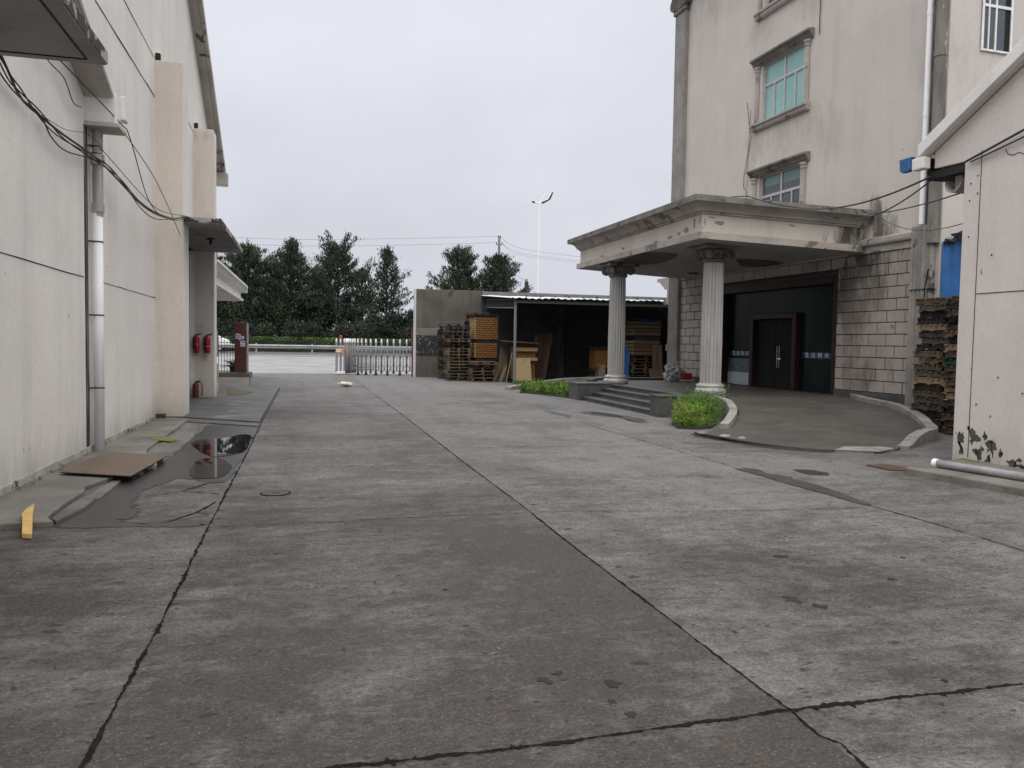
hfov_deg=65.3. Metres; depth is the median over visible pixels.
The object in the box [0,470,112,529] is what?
apron
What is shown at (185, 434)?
apron
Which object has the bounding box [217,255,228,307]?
pine tree
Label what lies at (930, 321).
pallet
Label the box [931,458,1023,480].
loose pipe
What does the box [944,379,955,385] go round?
pallet
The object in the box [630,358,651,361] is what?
pallet
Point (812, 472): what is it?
damp patch
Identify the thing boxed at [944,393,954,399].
pallet
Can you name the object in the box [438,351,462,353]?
pallet
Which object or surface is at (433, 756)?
ground joint
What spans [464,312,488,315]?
pallet
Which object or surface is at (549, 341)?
leaning board
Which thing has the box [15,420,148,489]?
grass
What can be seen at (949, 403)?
pallet
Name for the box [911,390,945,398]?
pallet
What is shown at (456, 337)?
pallet
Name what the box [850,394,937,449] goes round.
kerb
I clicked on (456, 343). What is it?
pallet
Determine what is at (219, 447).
puddle
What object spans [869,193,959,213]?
overhead cable
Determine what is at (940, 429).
pallet
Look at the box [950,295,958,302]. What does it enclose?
pallet
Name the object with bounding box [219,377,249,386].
guardhouse slab
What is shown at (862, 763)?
ground joint
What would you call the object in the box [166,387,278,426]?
concrete apron
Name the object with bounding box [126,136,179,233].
wall cable
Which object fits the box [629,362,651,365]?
pallet
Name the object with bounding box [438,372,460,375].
pallet
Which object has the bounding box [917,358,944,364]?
pallet
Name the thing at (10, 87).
wall cable
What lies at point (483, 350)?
timber bundle
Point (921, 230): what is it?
overhead cable
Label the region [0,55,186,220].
wall cable
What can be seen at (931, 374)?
pallet
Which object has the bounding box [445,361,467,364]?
pallet
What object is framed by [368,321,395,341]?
shrub
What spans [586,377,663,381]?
kerb
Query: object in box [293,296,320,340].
tall shrub
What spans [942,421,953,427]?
pallet
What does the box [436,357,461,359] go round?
pallet
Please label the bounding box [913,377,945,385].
pallet
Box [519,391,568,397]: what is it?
soil bed
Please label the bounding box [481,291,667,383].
open shed
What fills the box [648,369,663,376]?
leaning board
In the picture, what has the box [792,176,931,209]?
overhead cable
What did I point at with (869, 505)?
ground joint
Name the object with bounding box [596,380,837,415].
entrance platform
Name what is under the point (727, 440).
damp patch
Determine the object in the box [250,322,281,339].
shrub
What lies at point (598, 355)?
timber bundle
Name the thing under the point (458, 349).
pallet
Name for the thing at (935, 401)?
pallet
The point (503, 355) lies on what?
leaning board
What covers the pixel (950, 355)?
pallet
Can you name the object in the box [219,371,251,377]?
gate plinth
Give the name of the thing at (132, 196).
wall cable
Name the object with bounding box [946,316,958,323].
pallet
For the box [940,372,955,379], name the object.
pallet
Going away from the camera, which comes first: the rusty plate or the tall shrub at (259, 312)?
the rusty plate
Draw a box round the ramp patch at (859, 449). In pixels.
[835,446,894,453]
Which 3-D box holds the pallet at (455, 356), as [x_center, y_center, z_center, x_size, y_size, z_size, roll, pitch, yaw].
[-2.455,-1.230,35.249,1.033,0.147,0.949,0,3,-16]
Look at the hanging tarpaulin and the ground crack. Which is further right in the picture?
the hanging tarpaulin
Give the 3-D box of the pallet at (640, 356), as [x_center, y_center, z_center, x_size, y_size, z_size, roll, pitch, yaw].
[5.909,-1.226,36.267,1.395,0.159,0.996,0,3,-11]
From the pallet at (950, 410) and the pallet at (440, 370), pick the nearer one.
the pallet at (950, 410)
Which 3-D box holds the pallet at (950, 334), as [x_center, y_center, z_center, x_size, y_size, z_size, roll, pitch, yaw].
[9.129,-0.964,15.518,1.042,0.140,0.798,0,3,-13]
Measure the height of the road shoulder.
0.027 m
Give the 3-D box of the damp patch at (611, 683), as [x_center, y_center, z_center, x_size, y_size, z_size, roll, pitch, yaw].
[0.485,1.461,3.897,0.092,0.001,0.084,2,3,28]
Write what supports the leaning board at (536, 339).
on the open shed
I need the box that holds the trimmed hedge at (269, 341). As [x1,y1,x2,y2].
[223,336,411,352]
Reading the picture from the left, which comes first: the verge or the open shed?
the verge
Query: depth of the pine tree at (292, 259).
77.72 m
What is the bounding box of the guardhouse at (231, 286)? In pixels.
[217,259,247,300]
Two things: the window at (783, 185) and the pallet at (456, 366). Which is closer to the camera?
the window at (783, 185)
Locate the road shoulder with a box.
[219,354,388,356]
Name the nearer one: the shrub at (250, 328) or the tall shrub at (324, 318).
the shrub at (250, 328)
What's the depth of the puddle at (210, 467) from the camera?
10.12 m
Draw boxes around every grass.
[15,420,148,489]
[513,378,549,382]
[670,413,717,426]
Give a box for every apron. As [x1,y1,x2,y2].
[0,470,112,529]
[57,418,188,469]
[147,424,198,453]
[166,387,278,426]
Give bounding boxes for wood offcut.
[21,504,33,538]
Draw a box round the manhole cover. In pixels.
[260,490,290,495]
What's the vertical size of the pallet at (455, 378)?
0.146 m
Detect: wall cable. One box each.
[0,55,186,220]
[0,72,101,162]
[42,115,100,144]
[47,60,80,106]
[60,61,157,213]
[98,145,188,216]
[103,160,176,219]
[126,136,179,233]
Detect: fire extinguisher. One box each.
[193,333,200,352]
[193,380,202,397]
[203,333,211,352]
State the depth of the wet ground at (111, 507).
8.91 m
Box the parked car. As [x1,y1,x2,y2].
[219,334,230,350]
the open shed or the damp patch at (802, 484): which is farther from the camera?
the open shed
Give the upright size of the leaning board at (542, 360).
2.140 m
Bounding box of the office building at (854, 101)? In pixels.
[567,0,1023,407]
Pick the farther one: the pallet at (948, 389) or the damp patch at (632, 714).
the pallet at (948, 389)
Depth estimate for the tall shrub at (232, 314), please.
75.23 m
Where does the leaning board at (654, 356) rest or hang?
on the open shed
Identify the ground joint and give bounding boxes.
[78,389,279,767]
[221,507,859,526]
[291,683,1023,767]
[353,378,868,767]
[594,426,1023,550]
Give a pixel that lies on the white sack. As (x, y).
(347, 384)
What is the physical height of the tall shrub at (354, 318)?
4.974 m
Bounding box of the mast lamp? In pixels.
[532,192,552,292]
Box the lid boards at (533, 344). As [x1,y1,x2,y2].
[499,340,540,346]
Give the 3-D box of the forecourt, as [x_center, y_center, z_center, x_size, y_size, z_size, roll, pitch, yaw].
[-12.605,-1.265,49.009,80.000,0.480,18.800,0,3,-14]
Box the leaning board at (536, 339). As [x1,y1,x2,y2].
[532,334,538,379]
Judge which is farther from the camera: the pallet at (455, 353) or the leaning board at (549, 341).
the leaning board at (549, 341)
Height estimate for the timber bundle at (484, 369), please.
0.645 m
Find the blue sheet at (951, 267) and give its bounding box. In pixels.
[940,231,961,349]
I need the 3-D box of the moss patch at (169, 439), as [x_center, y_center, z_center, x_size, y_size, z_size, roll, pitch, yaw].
[-5.571,0.881,12.822,1.087,0.001,0.420,4,4,45]
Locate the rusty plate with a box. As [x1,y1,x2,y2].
[866,464,906,470]
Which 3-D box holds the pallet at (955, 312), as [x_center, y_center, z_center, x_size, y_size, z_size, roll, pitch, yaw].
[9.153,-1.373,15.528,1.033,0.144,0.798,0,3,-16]
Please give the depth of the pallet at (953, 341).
15.68 m
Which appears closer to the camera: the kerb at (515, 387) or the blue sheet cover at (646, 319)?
the kerb at (515, 387)
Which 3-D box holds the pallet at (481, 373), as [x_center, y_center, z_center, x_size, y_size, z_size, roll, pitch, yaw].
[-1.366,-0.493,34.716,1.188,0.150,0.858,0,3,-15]
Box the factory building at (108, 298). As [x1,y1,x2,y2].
[0,0,242,495]
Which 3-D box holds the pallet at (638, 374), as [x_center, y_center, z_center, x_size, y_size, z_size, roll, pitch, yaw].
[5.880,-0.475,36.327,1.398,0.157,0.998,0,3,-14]
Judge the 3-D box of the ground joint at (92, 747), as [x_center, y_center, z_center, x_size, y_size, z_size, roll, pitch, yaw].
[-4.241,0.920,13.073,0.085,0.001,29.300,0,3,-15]
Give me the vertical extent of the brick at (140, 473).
0.076 m
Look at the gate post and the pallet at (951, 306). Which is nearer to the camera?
the pallet at (951, 306)
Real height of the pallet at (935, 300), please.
0.144 m
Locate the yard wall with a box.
[413,289,481,376]
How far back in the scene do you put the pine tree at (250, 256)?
77.71 m
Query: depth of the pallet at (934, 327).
16.33 m
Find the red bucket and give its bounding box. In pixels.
[679,373,692,381]
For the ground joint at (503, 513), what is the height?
0.001 m
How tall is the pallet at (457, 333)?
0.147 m
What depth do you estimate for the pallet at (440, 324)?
36.47 m
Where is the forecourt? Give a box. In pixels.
[217,355,410,373]
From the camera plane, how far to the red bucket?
26.89 m
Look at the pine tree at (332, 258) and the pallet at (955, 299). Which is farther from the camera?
the pine tree at (332, 258)
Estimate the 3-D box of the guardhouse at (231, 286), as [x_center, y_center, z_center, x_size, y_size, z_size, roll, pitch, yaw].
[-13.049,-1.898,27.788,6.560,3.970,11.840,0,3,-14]
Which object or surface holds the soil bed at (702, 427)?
on the ground at (350, 661)
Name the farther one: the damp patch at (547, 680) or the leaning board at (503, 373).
the leaning board at (503, 373)
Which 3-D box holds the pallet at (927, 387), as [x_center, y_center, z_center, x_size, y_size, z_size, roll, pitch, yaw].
[8.976,0.080,16.535,0.952,0.143,0.816,0,3,-11]
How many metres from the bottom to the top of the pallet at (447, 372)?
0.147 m
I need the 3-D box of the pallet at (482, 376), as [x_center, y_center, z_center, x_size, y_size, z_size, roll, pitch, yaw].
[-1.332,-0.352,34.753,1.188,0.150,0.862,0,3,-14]
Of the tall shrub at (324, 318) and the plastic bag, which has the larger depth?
the tall shrub at (324, 318)
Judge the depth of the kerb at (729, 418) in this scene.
16.84 m
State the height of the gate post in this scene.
2.360 m
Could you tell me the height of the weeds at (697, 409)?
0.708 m
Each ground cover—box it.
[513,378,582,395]
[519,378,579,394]
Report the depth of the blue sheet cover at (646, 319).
35.80 m
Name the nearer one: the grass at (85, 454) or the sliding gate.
the grass at (85, 454)
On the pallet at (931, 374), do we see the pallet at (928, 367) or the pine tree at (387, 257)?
the pallet at (928, 367)
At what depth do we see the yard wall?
38.13 m
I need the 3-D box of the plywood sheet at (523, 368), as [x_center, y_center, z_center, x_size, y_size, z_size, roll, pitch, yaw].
[0.456,-0.614,34.354,0.760,0.990,0.290,0,3,-14]
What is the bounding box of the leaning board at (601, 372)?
[597,364,605,376]
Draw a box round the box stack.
[625,321,660,354]
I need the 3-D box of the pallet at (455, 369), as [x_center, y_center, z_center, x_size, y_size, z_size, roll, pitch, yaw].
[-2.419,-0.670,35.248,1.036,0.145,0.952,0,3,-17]
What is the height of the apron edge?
0.085 m
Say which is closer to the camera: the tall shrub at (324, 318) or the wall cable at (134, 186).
the wall cable at (134, 186)
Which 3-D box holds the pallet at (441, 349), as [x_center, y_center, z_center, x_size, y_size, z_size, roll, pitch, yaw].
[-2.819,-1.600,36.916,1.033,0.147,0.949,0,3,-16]
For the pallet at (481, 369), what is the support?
on the pallet at (481, 373)
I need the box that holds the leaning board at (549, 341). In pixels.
[542,333,552,379]
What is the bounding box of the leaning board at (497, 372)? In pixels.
[493,363,501,381]
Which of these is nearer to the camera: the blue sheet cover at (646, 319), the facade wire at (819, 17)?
the facade wire at (819, 17)
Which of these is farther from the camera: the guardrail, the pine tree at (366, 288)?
the pine tree at (366, 288)
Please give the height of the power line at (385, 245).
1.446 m
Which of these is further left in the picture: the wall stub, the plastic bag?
the wall stub
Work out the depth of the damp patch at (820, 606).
5.13 m
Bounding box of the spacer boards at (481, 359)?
[471,357,494,360]
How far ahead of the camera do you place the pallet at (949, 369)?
15.63 m
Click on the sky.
(380, 122)
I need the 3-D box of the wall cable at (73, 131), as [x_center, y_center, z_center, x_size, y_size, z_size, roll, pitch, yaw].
[-5.522,-3.191,10.024,0.070,0.252,2.233,0,3,-12]
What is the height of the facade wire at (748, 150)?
3.721 m
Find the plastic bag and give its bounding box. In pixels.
[662,361,685,380]
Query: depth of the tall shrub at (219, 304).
75.39 m
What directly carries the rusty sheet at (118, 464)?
on the brick
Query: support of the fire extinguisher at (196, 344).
attached to the factory building at (108, 298)
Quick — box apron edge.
[51,480,120,523]
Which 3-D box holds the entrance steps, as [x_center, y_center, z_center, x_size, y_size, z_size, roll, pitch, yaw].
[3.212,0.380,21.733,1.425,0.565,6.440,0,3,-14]
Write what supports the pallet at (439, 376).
on the ground at (350, 661)
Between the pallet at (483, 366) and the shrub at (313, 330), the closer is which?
the pallet at (483, 366)
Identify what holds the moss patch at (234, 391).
on the concrete apron at (223, 407)
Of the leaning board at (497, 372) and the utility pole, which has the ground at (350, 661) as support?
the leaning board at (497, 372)
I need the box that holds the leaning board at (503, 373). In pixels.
[499,365,506,381]
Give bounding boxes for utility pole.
[496,235,501,290]
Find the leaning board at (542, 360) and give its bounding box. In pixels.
[538,333,548,378]
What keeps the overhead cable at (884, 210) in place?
attached to the gabled warehouse at (986, 112)
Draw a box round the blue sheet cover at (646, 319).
[630,318,661,321]
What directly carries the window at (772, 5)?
in the office building at (854, 101)
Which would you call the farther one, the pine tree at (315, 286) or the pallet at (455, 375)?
the pine tree at (315, 286)
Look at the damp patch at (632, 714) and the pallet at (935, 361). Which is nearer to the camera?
the damp patch at (632, 714)
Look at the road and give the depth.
62.62 m
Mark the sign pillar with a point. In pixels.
(241, 347)
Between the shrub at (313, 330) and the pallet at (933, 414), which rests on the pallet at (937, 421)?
the pallet at (933, 414)
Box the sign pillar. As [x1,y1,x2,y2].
[234,323,248,372]
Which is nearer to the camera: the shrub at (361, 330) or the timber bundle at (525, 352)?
the timber bundle at (525, 352)
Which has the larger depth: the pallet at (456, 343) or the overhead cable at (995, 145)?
the pallet at (456, 343)
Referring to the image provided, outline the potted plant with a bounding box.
[220,359,233,371]
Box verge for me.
[228,351,408,353]
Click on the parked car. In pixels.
(226, 340)
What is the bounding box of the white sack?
[337,382,352,386]
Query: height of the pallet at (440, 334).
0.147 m
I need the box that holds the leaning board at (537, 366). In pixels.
[534,334,543,379]
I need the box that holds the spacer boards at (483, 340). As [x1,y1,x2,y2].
[471,339,494,342]
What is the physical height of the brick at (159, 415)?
0.090 m
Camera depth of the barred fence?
34.25 m
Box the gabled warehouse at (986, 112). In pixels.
[899,38,1023,468]
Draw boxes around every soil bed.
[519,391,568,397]
[671,419,716,429]
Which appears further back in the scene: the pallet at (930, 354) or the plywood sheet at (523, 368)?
the plywood sheet at (523, 368)
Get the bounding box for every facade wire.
[743,102,750,194]
[819,0,820,33]
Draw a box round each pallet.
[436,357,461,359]
[437,323,460,326]
[437,332,461,335]
[437,375,460,378]
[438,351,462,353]
[438,369,463,371]
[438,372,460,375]
[439,348,463,350]
[443,332,468,335]
[443,342,469,344]
[443,351,469,354]
[443,354,469,357]
[443,357,469,360]
[444,329,469,331]
[444,335,470,338]
[444,370,465,373]
[444,373,467,376]
[444,376,466,379]
[445,326,470,328]
[445,338,469,341]
[445,345,470,348]
[445,348,469,351]
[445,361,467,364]
[445,364,468,367]
[445,367,467,370]
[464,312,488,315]
[466,371,495,374]
[466,377,496,380]
[467,361,496,364]
[467,367,495,370]
[468,314,498,317]
[468,364,496,367]
[468,374,494,377]
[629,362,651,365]
[629,365,657,368]
[629,368,648,371]
[629,372,649,375]
[630,355,651,358]
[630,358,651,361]
[910,403,946,412]
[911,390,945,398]
[912,364,955,371]
[912,384,952,391]
[913,351,944,357]
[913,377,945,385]
[913,397,946,405]
[914,371,948,377]
[915,297,951,305]
[915,344,946,350]
[915,409,946,417]
[916,317,957,324]
[917,331,956,337]
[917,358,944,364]
[918,304,957,311]
[918,311,946,318]
[918,324,945,331]
[921,338,949,344]
[927,416,943,425]
[935,424,943,432]
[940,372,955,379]
[940,414,953,420]
[942,359,956,364]
[942,366,955,372]
[942,386,954,392]
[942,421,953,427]
[942,427,953,434]
[943,352,956,358]
[943,400,954,406]
[944,302,958,309]
[944,324,957,330]
[944,330,957,337]
[944,344,956,351]
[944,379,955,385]
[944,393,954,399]
[945,407,954,413]
[946,309,958,316]
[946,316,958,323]
[948,338,957,344]
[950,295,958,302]
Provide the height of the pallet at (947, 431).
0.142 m
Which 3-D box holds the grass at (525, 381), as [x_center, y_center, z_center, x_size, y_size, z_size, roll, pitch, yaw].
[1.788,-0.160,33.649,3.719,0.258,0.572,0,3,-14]
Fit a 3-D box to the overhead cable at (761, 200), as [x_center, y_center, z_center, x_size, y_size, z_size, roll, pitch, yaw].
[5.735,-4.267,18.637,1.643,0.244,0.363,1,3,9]
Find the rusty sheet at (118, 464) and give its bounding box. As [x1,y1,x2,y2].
[59,452,167,476]
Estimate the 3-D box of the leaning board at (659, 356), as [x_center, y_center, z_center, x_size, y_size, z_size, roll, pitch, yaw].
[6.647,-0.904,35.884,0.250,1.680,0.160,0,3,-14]
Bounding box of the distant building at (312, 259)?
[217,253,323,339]
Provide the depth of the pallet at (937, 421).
16.19 m
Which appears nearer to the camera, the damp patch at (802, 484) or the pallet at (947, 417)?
the damp patch at (802, 484)
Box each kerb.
[505,377,596,389]
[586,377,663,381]
[711,395,737,428]
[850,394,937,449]
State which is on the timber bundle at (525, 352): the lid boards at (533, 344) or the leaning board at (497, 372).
the lid boards at (533, 344)
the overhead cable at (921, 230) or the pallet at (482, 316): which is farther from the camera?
the pallet at (482, 316)
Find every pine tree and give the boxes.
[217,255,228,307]
[218,238,290,312]
[249,235,335,316]
[304,263,333,322]
[305,229,377,317]
[341,268,384,323]
[354,244,413,320]
[426,244,499,291]
[463,253,534,292]
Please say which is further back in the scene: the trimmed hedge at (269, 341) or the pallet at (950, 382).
the trimmed hedge at (269, 341)
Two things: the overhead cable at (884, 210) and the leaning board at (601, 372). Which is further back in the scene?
the leaning board at (601, 372)
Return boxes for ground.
[0,351,1023,767]
[53,425,258,527]
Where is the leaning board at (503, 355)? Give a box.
[497,346,508,380]
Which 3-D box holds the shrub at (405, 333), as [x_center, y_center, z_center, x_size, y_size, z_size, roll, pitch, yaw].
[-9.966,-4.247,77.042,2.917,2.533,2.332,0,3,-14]
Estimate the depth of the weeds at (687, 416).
16.26 m
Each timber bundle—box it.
[469,318,497,339]
[469,343,496,357]
[472,362,497,376]
[509,347,537,378]
[589,348,607,367]
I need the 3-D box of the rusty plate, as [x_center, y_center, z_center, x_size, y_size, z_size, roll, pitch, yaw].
[5.337,1.168,11.186,0.480,0.012,0.620,0,3,-14]
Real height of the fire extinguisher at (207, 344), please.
0.543 m
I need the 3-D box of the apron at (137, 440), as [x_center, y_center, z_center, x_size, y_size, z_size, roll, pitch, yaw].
[-6.020,0.903,13.131,0.810,0.080,6.895,0,3,-14]
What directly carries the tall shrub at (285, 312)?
on the verge
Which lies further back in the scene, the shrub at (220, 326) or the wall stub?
the shrub at (220, 326)
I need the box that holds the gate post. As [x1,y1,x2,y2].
[411,327,412,376]
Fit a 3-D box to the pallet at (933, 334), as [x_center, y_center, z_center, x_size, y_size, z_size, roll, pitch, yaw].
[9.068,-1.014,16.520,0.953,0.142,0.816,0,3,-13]
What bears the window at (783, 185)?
in the office building at (854, 101)
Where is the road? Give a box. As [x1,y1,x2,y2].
[219,351,408,357]
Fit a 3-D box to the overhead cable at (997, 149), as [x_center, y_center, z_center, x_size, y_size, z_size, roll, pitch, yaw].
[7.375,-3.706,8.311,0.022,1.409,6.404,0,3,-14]
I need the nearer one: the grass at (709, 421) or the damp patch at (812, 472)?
the damp patch at (812, 472)
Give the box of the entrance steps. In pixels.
[568,382,710,417]
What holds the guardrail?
on the ground at (350, 661)
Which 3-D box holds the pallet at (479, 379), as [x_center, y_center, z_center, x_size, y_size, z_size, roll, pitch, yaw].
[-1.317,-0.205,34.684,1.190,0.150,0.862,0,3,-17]
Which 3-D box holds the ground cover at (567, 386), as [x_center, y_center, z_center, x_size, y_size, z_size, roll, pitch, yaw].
[1.521,0.058,26.754,2.463,0.472,4.222,0,3,-14]
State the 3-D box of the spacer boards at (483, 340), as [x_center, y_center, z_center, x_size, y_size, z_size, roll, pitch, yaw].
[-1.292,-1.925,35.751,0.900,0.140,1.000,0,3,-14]
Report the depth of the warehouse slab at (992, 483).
10.00 m
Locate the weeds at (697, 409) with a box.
[667,390,726,424]
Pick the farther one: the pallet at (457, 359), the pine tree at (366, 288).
the pine tree at (366, 288)
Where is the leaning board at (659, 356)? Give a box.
[657,345,661,368]
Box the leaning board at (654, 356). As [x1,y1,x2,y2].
[652,344,656,368]
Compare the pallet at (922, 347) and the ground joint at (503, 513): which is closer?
the ground joint at (503, 513)
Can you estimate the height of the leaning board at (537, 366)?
2.120 m
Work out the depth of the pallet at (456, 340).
34.80 m
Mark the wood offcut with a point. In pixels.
(27, 517)
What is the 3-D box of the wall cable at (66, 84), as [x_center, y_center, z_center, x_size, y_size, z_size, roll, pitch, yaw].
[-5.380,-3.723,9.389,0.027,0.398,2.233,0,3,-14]
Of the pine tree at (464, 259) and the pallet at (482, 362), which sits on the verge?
the pine tree at (464, 259)
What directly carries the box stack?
on the pallet at (640, 356)
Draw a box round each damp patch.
[537,677,552,683]
[545,411,570,416]
[584,411,643,422]
[592,412,620,416]
[604,679,622,687]
[625,711,636,717]
[692,432,832,451]
[737,468,870,504]
[773,555,787,557]
[782,596,801,602]
[794,469,828,474]
[811,603,827,608]
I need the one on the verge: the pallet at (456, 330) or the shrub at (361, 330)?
the shrub at (361, 330)
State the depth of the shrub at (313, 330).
74.18 m
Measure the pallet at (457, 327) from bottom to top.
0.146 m
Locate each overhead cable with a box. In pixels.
[731,196,791,206]
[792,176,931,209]
[818,176,936,220]
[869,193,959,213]
[876,215,962,230]
[964,129,1023,162]
[970,136,1023,162]
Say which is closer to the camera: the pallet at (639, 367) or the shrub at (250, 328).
the pallet at (639, 367)
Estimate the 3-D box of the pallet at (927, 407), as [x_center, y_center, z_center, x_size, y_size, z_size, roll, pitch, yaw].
[8.958,0.485,16.619,0.953,0.142,0.816,0,3,-19]
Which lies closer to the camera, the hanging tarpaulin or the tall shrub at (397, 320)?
the hanging tarpaulin
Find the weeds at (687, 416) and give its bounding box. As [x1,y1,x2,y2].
[669,395,707,425]
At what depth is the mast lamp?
113.48 m
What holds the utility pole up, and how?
on the verge
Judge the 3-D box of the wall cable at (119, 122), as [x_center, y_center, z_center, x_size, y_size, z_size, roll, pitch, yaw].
[-5.662,-3.415,11.681,0.232,1.174,4.230,0,3,-9]
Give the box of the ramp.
[703,396,920,451]
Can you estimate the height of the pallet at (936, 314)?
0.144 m
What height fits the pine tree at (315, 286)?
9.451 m
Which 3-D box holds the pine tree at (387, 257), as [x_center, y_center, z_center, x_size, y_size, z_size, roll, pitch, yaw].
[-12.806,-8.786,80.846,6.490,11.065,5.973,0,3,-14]
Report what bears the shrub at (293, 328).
on the verge
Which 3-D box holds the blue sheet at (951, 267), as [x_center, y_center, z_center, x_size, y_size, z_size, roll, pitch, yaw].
[10.222,-1.339,17.551,1.882,4.548,0.270,0,3,-14]
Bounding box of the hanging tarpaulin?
[624,344,629,376]
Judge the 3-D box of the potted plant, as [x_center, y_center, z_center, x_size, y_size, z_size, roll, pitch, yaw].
[-12.185,-0.798,34.754,1.057,0.532,0.989,0,3,-14]
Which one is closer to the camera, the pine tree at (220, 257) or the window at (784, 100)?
the window at (784, 100)
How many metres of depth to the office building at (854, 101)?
20.61 m
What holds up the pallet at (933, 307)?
on the pallet at (936, 314)
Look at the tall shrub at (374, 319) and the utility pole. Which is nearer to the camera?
the tall shrub at (374, 319)
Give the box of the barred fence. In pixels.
[218,331,233,371]
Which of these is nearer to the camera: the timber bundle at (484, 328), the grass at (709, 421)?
the grass at (709, 421)
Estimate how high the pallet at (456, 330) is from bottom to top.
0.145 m
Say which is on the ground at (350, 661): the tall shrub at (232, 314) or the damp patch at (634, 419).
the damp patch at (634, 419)
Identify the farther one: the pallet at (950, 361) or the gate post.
the gate post
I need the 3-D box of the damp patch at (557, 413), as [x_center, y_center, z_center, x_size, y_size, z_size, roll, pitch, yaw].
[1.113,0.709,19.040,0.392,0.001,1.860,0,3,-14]
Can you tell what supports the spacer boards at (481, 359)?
on the timber bundle at (484, 369)
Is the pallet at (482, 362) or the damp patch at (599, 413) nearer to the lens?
the damp patch at (599, 413)
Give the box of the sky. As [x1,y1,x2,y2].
[203,0,675,342]
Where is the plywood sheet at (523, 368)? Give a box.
[516,358,531,380]
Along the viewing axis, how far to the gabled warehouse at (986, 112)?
11.17 m
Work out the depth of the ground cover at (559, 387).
26.65 m
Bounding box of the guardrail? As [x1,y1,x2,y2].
[219,343,411,353]
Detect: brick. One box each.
[133,471,142,475]
[145,462,156,469]
[156,413,165,417]
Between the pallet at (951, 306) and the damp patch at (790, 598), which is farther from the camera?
the pallet at (951, 306)
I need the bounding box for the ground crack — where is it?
[168,502,214,521]
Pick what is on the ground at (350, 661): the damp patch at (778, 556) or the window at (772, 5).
the damp patch at (778, 556)
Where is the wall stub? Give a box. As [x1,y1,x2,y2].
[217,363,218,391]
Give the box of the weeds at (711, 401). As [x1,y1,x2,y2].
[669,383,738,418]
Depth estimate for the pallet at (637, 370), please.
36.20 m
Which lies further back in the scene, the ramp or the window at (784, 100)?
the window at (784, 100)
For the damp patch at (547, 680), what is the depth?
3.92 m
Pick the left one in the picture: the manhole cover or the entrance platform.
the manhole cover
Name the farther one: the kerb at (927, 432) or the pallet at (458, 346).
the pallet at (458, 346)
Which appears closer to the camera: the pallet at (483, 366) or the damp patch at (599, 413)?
the damp patch at (599, 413)
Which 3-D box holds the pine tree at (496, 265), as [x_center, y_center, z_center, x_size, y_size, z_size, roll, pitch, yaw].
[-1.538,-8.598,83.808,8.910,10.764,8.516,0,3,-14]
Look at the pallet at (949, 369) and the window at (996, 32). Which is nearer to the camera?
the pallet at (949, 369)
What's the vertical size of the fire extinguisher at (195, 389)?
0.478 m
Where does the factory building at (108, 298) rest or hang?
on the ground at (350, 661)
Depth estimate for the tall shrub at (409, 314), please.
79.36 m
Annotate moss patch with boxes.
[148,436,178,441]
[227,388,249,394]
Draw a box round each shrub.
[217,296,246,334]
[217,301,229,321]
[217,318,232,338]
[230,321,254,339]
[237,296,275,329]
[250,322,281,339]
[267,292,302,340]
[281,319,306,340]
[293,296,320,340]
[298,322,328,340]
[311,294,346,340]
[330,323,359,339]
[332,302,364,337]
[348,321,377,341]
[360,314,389,340]
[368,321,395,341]
[381,311,410,342]
[395,328,411,342]
[402,308,412,328]
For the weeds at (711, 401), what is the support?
on the soil bed at (702, 427)
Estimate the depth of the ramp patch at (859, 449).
12.88 m
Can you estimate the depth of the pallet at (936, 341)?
16.36 m
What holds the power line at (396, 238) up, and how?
attached to the utility pole
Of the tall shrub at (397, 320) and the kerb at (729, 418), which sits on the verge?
the tall shrub at (397, 320)
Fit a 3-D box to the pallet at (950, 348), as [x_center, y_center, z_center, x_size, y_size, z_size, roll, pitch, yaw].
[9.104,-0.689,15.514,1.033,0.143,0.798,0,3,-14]
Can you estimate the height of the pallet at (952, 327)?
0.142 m
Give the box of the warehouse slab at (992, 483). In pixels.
[906,458,1023,496]
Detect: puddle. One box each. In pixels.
[190,458,231,477]
[191,434,252,456]
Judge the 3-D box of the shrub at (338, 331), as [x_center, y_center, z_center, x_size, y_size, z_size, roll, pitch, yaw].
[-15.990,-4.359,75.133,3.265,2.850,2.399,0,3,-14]
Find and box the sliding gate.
[335,335,411,375]
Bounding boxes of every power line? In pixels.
[235,236,496,239]
[250,242,495,245]
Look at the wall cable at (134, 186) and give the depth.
12.46 m
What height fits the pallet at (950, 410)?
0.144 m
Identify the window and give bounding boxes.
[746,151,809,203]
[749,27,814,132]
[753,0,790,21]
[980,0,1013,54]
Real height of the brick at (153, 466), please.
0.078 m

